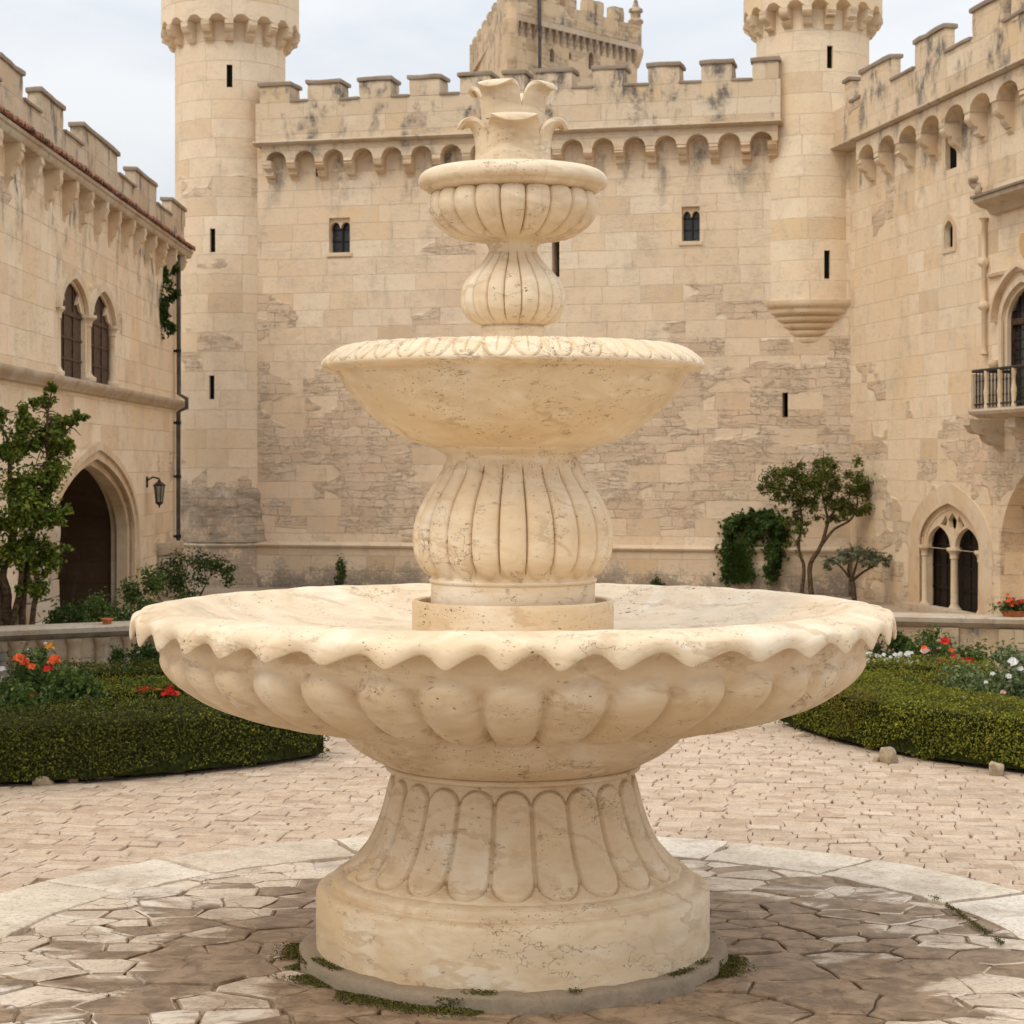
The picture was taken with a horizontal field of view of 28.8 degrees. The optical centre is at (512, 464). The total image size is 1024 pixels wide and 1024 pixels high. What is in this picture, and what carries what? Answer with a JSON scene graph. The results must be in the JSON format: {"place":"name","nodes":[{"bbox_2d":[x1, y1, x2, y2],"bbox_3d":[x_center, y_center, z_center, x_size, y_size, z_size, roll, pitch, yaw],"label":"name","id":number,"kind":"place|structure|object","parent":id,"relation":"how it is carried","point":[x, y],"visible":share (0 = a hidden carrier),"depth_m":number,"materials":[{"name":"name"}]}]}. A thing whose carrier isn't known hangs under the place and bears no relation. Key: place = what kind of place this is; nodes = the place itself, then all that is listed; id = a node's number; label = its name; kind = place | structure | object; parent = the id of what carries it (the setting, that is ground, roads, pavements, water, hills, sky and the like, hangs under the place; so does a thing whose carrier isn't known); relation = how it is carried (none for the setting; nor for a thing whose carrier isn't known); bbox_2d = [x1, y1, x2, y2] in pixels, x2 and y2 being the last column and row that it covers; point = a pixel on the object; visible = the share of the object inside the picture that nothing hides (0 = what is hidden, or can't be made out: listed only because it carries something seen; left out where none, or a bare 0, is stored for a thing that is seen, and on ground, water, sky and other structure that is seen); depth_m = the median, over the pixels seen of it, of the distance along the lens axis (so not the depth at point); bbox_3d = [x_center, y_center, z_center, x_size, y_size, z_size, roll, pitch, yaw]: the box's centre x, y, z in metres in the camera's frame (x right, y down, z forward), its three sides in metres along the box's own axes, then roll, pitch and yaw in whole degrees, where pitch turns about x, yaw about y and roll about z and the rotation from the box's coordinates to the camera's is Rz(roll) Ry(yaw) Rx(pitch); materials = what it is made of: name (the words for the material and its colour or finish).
{"place":"outdoors","nodes":[
{"label":"outdoors","id":0,"kind":"place"},
{"bbox_2d":[0,0,983,203],"label":"sky","id":1,"kind":"structure","parent":0,"point":[108,62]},
{"bbox_2d":[0,720,1023,893],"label":"courtyard paving","id":2,"kind":"structure","parent":0,"point":[61,828],"depth_m":12.23,"materials":[{"name":"stone"}]},
{"bbox_2d":[34,776,52,785],"bbox_3d":[-3.086,2.085,13.086,0.126,0.093,0.105,0,0,-12],"label":"edging stone","id":3,"kind":"object","parent":2,"relation":"on","point":[47,781],"visible":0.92,"depth_m":13.04,"materials":[{"name":"beige stone"}]},
{"bbox_2d":[65,779,78,782],"bbox_3d":[-2.927,2.078,13.205,0.082,0.095,0.102,0,0,-28],"label":"edging stone","id":4,"kind":"object","parent":2,"relation":"on","point":[71,780],"visible":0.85,"depth_m":13.16,"materials":[{"name":"brown stone"}]},
{"bbox_2d":[93,776,114,779],"bbox_3d":[-2.746,2.076,13.368,0.152,0.105,0.114,0,0,-43],"label":"edging stone","id":5,"kind":"object","parent":2,"relation":"on","point":[102,778],"visible":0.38,"depth_m":13.31,"materials":[{"name":"brown stone"}]},
{"bbox_2d":[791,731,810,737],"bbox_3d":[2.233,2.098,15.418,0.150,0.060,0.103,0,0,6],"label":"edging stone","id":6,"kind":"object","parent":2,"relation":"on","point":[800,734],"visible":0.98,"depth_m":15.38,"materials":[{"name":"beige stone"}]},
{"bbox_2d":[873,755,880,761],"bbox_3d":[2.585,2.088,14.091,0.062,0.071,0.054,0,0,-25],"label":"edging stone","id":7,"kind":"object","parent":2,"relation":"on","point":[876,758],"visible":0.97,"depth_m":14.07,"materials":[{"name":"beige stone"}]},
{"bbox_2d":[879,747,898,764],"bbox_3d":[2.651,2.063,14.045,0.101,0.125,0.136,0,0,-40],"label":"edging stone","id":8,"kind":"object","parent":2,"relation":"on","point":[888,756],"visible":0.93,"depth_m":14.00,"materials":[{"name":"beige stone"}]},
{"bbox_2d":[987,762,1006,775],"bbox_3d":[3.277,2.072,13.484,0.108,0.111,0.129,0,0,-9],"label":"edging stone","id":9,"kind":"object","parent":2,"relation":"on","point":[996,768],"visible":0.95,"depth_m":13.44,"materials":[{"name":"beige stone"}]},
{"bbox_2d":[0,729,1023,1023],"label":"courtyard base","id":10,"kind":"object","parent":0,"point":[28,933],"depth_m":9.01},
{"bbox_2d":[0,857,1023,1023],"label":"flagstones","id":11,"kind":"object","parent":10,"relation":"on","point":[787,941],"visible":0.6,"depth_m":8.42,"materials":[{"name":"stone"}]},
{"bbox_2d":[265,931,758,1017],"bbox_3d":[-0.018,2.065,8.530,2.085,0.082,1.975,0,0,0],"label":"moss","id":12,"kind":"object","parent":11,"relation":"on","point":[724,969],"visible":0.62,"depth_m":7.99,"materials":[{"name":"plant"}]},
{"bbox_2d":[129,78,896,1015],"bbox_3d":[0.000,0.258,8.537,3.231,3.760,3.232,0,0,0],"label":"fountain","id":13,"kind":"object","parent":11,"relation":"on","point":[513,696],"visible":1,"depth_m":7.96,"materials":[{"name":"stone"}]},
{"bbox_2d":[928,894,1004,944],"bbox_3d":[2.085,2.085,9.148,0.072,0.021,0.996,0,0,-7],"label":"joint moss","id":14,"kind":"object","parent":11,"relation":"on","point":[977,925],"visible":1,"depth_m":9.07,"materials":[{"name":"plant"}]},
{"bbox_2d":[0,837,1023,940],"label":"paving ring","id":15,"kind":"object","parent":10,"relation":"on","point":[23,909],"visible":0.75,"depth_m":10.15,"materials":[{"name":"stone"}]},
{"bbox_2d":[84,587,1000,672],"bbox_3d":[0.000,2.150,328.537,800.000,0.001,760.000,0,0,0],"label":"ground","id":16,"kind":"structure","parent":0,"point":[891,607],"depth_m":33.21,"materials":[{"name":"beige stone"}]},
{"bbox_2d":[0,381,91,625],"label":"leafy tree","id":17,"kind":"object","parent":16,"relation":"on","point":[32,509],"visible":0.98,"depth_m":20.16,"materials":[{"name":"green plant"}]},
{"bbox_2d":[37,594,96,623],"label":"leafy bush","id":18,"kind":"object","parent":16,"relation":"on","point":[58,617],"visible":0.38,"depth_m":21.19,"materials":[{"name":"green plant"}]},
{"bbox_2d":[0,621,159,681],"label":"terrace wall","id":19,"kind":"structure","parent":16,"relation":"on","point":[90,642],"depth_m":19.46,"materials":[{"name":"stone"}]},
{"bbox_2d":[101,618,112,623],"bbox_3d":[-4.027,1.552,19.750,0.127,0.056,0.127,0,0,0],"label":"flower pot","id":20,"kind":"object","parent":19,"relation":"on","point":[106,620],"visible":1,"depth_m":19.71,"materials":[{"name":"ceramic"}]},
{"bbox_2d":[0,52,195,624],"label":"wing","id":21,"kind":"structure","parent":16,"relation":"on","point":[93,242],"depth_m":27.02,"materials":[{"name":"beige stone"}]},
{"bbox_2d":[146,476,165,507],"bbox_3d":[-5.499,0.423,30.651,0.310,0.489,0.173,0,0,-1],"label":"wall lantern","id":22,"kind":"object","parent":21,"relation":"attached to","point":[159,487],"depth_m":30.62,"materials":[{"name":"black metal"}]},
{"bbox_2d":[159,264,181,339],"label":"creeper","id":23,"kind":"object","parent":21,"relation":"attached to","point":[168,325],"visible":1,"depth_m":32.04,"materials":[{"name":"green plant"}]},
{"bbox_2d":[173,255,188,540],"bbox_3d":[-5.554,-0.750,33.296,0.261,5.500,0.096,0,0,-1],"label":"drainpipe","id":24,"kind":"object","parent":21,"relation":"attached to","point":[177,476],"visible":0.78,"depth_m":33.27,"materials":[{"name":"black metal"}]},
{"bbox_2d":[72,586,161,622],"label":"leafy bush","id":25,"kind":"object","parent":16,"relation":"on","point":[103,610],"visible":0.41,"depth_m":21.84,"materials":[{"name":"green plant"}]},
{"bbox_2d":[115,564,197,609],"bbox_3d":[-4.291,1.655,23.957,1.052,0.941,0.495,0,0,0],"label":"leafy bush","id":26,"kind":"object","parent":16,"relation":"on","point":[153,583],"visible":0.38,"depth_m":23.97,"materials":[{"name":"green plant"}]},
{"bbox_2d":[154,547,241,598],"bbox_3d":[-4.893,1.696,30.555,1.340,0.867,0.883,0,0,-22],"label":"leafy bush","id":27,"kind":"object","parent":16,"relation":"on","point":[177,580],"visible":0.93,"depth_m":30.43,"materials":[{"name":"green plant"}]},
{"bbox_2d":[161,0,299,587],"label":"round tower","id":28,"kind":"structure","parent":16,"relation":"on","point":[229,54],"depth_m":34.92,"materials":[{"name":"stone"}]},
{"bbox_2d":[333,554,346,585],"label":"leafy bush","id":29,"kind":"object","parent":16,"relation":"on","point":[341,576],"visible":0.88,"depth_m":32.96,"materials":[{"name":"green plant"}]},
{"bbox_2d":[252,56,849,596],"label":"curtain wall","id":30,"kind":"structure","parent":16,"relation":"on","point":[672,244],"depth_m":33.49,"materials":[{"name":"beige stone"}]},
{"bbox_2d":[326,218,351,256],"bbox_3d":[-3.002,-3.967,34.780,0.483,0.685,0.261,0,0,14],"label":"window","id":31,"kind":"structure","parent":30,"relation":"in","point":[340,226],"depth_m":34.86,"materials":[{"name":"black glass"}]},
{"bbox_2d":[679,207,702,245],"bbox_3d":[2.983,-3.979,33.249,0.403,0.660,0.261,0,0,14],"label":"window","id":32,"kind":"structure","parent":30,"relation":"in","point":[691,215],"depth_m":33.32,"materials":[{"name":"black glass"}]},
{"bbox_2d":[713,505,793,586],"bbox_3d":[3.935,1.377,32.652,1.320,1.445,0.516,0,0,14],"label":"ivy","id":33,"kind":"object","parent":30,"relation":"attached to","point":[741,532],"visible":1,"depth_m":32.70,"materials":[{"name":"green plant"}]},
{"bbox_2d":[742,0,882,346],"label":"corner turret","id":34,"kind":"object","parent":30,"relation":"attached to","point":[820,48],"visible":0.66,"depth_m":32.48,"materials":[{"name":"stone"}]},
{"bbox_2d":[470,0,643,85],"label":"keep tower","id":35,"kind":"structure","parent":16,"relation":"on","point":[530,36],"depth_m":59.03,"materials":[{"name":"stone"}]},
{"bbox_2d":[650,574,665,585],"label":"leafy bush","id":36,"kind":"object","parent":16,"relation":"on","point":[656,581],"visible":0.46,"depth_m":31.94,"materials":[{"name":"green plant"}]},
{"bbox_2d":[756,450,876,594],"bbox_3d":[4.903,0.962,31.522,2.102,2.382,0.941,0,0,0],"label":"slender tree","id":37,"kind":"object","parent":16,"relation":"on","point":[816,480],"visible":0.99,"depth_m":31.51,"materials":[{"name":"green plant"}]},
{"bbox_2d":[818,543,892,600],"bbox_3d":[5.332,1.665,30.543,1.159,0.967,0.738,0,0,-23],"label":"umbrella tree","id":38,"kind":"object","parent":16,"relation":"on","point":[872,556],"visible":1,"depth_m":30.50,"materials":[{"name":"green plant"}]},
{"bbox_2d":[864,628,911,659],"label":"dark shrub","id":39,"kind":"object","parent":16,"relation":"on","point":[904,639],"visible":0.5,"depth_m":20.55,"materials":[{"name":"green plant"}]},
{"bbox_2d":[830,0,1023,614],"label":"wing","id":40,"kind":"structure","parent":16,"relation":"on","point":[932,141],"depth_m":28.79,"materials":[{"name":"beige stone"}]},
{"bbox_2d":[933,517,963,610],"bbox_3d":[6.352,1.327,29.079,0.050,1.745,1.090,0,0,-10],"label":"window","id":41,"kind":"structure","parent":40,"relation":"in","point":[942,561],"depth_m":29.19,"materials":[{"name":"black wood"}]},
{"bbox_2d":[942,214,955,253],"bbox_3d":[6.257,-3.302,28.444,0.078,0.548,0.491,0,0,-10],"label":"window frame","id":42,"kind":"structure","parent":40,"relation":"in","point":[949,217],"depth_m":28.43,"materials":[{"name":"stone"}]},
{"bbox_2d":[962,529,978,612],"bbox_3d":[6.552,1.327,27.963,0.050,1.745,1.090,0,0,-10],"label":"window","id":43,"kind":"structure","parent":40,"relation":"in","point":[970,590],"depth_m":28.22,"materials":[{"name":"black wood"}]},
{"bbox_2d":[963,364,1023,451],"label":"balcony","id":44,"kind":"structure","parent":40,"relation":"attached to","point":[993,403],"depth_m":25.84,"materials":[{"name":"stone"}]},
{"bbox_2d":[1011,292,1023,405],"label":"window","id":45,"kind":"structure","parent":40,"relation":"in","point":[1017,317],"depth_m":26.49,"materials":[{"name":"black glass"}]},
{"bbox_2d":[895,654,947,664],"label":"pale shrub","id":46,"kind":"object","parent":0,"point":[928,660],"visible":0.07,"depth_m":18.80,"materials":[{"name":"green plant"}]},
{"bbox_2d":[837,673,1021,764],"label":"garden soil","id":47,"kind":"structure","parent":0,"point":[925,756],"depth_m":14.85,"materials":[{"name":"black soil"}]},
{"bbox_2d":[866,651,913,662],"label":"white flowers","id":48,"kind":"object","parent":47,"relation":"on","point":[907,654],"visible":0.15,"depth_m":18.84,"materials":[{"name":"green plant"}]},
{"bbox_2d":[774,669,1023,769],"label":"box hedge","id":49,"kind":"object","parent":47,"relation":"on","point":[879,711],"visible":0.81,"depth_m":14.27,"materials":[{"name":"green plant"}]},
{"bbox_2d":[860,653,998,678],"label":"box hedge","id":50,"kind":"object","parent":47,"relation":"on","point":[926,666],"visible":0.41,"depth_m":18.23,"materials":[{"name":"green plant"}]},
{"bbox_2d":[858,666,1004,694],"bbox_3d":[3.504,1.904,16.677,1.349,0.421,0.694,0,0,21],"label":"box hedge","id":51,"kind":"object","parent":47,"relation":"on","point":[924,678],"visible":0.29,"depth_m":16.64,"materials":[{"name":"green plant"}]},
{"bbox_2d":[889,677,920,684],"bbox_3d":[3.176,1.829,16.323,0.339,0.190,0.262,0,0,0],"label":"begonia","id":52,"kind":"object","parent":51,"relation":"attached to","point":[912,679],"visible":0.09,"depth_m":16.33,"materials":[{"name":"green plant"}]},
{"bbox_2d":[895,622,996,664],"bbox_3d":[4.205,1.817,19.233,1.000,0.620,0.684,0,0,0],"label":"rose bush","id":53,"kind":"object","parent":47,"relation":"on","point":[945,641],"visible":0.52,"depth_m":19.11,"materials":[{"name":"green plant"}]},
{"bbox_2d":[951,685,995,699],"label":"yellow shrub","id":54,"kind":"object","parent":47,"relation":"on","point":[969,688],"visible":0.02,"depth_m":14.96,"materials":[{"name":"green plant"}]},
{"bbox_2d":[935,638,1023,703],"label":"white rose","id":55,"kind":"object","parent":47,"relation":"on","point":[1012,685],"visible":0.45,"depth_m":15.30,"materials":[{"name":"green plant"}]},
{"bbox_2d":[864,612,1023,672],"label":"terrace wall","id":56,"kind":"structure","parent":0,"point":[993,629],"depth_m":20.74,"materials":[{"name":"stone"}]},
{"bbox_2d":[988,593,1023,616],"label":"potted flowers","id":57,"kind":"object","parent":56,"relation":"on","point":[1010,607],"visible":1,"depth_m":20.67,"materials":[{"name":"red plant"}]},
{"label":"garden soil","id":58,"kind":"structure","parent":0,"visible":0},
{"bbox_2d":[6,642,56,683],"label":"rose bush","id":59,"kind":"object","parent":58,"relation":"on","point":[48,646],"visible":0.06,"depth_m":16.89,"materials":[{"name":"red plant"}]},
{"bbox_2d":[0,642,108,713],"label":"geranium","id":60,"kind":"object","parent":58,"relation":"on","point":[30,687],"visible":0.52,"depth_m":14.53,"materials":[{"name":"green plant"}]},
{"bbox_2d":[2,672,194,711],"bbox_3d":[-3.225,1.898,15.951,1.718,0.426,0.846,0,0,-25],"label":"box hedge","id":61,"kind":"object","parent":58,"relation":"on","point":[125,692],"visible":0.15,"depth_m":15.81,"materials":[{"name":"green plant"}]},
{"bbox_2d":[107,675,180,696],"bbox_3d":[-2.944,1.792,15.888,0.714,0.211,0.337,0,0,0],"label":"begonia","id":62,"kind":"object","parent":61,"relation":"in","point":[168,691],"visible":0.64,"depth_m":15.85,"materials":[{"name":"green plant"}]},
{"bbox_2d":[53,656,170,684],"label":"box hedge","id":63,"kind":"object","parent":58,"relation":"on","point":[133,669],"visible":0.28,"depth_m":17.72,"materials":[{"name":"green plant"}]},
{"bbox_2d":[106,637,159,667],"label":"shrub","id":64,"kind":"object","parent":58,"relation":"on","point":[149,651],"visible":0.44,"depth_m":18.65,"materials":[{"name":"green plant"}]},
{"bbox_2d":[0,692,330,781],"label":"box hedge","id":65,"kind":"object","parent":58,"relation":"on","point":[73,741],"visible":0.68,"depth_m":13.36,"materials":[{"name":"green plant"}]}
]}

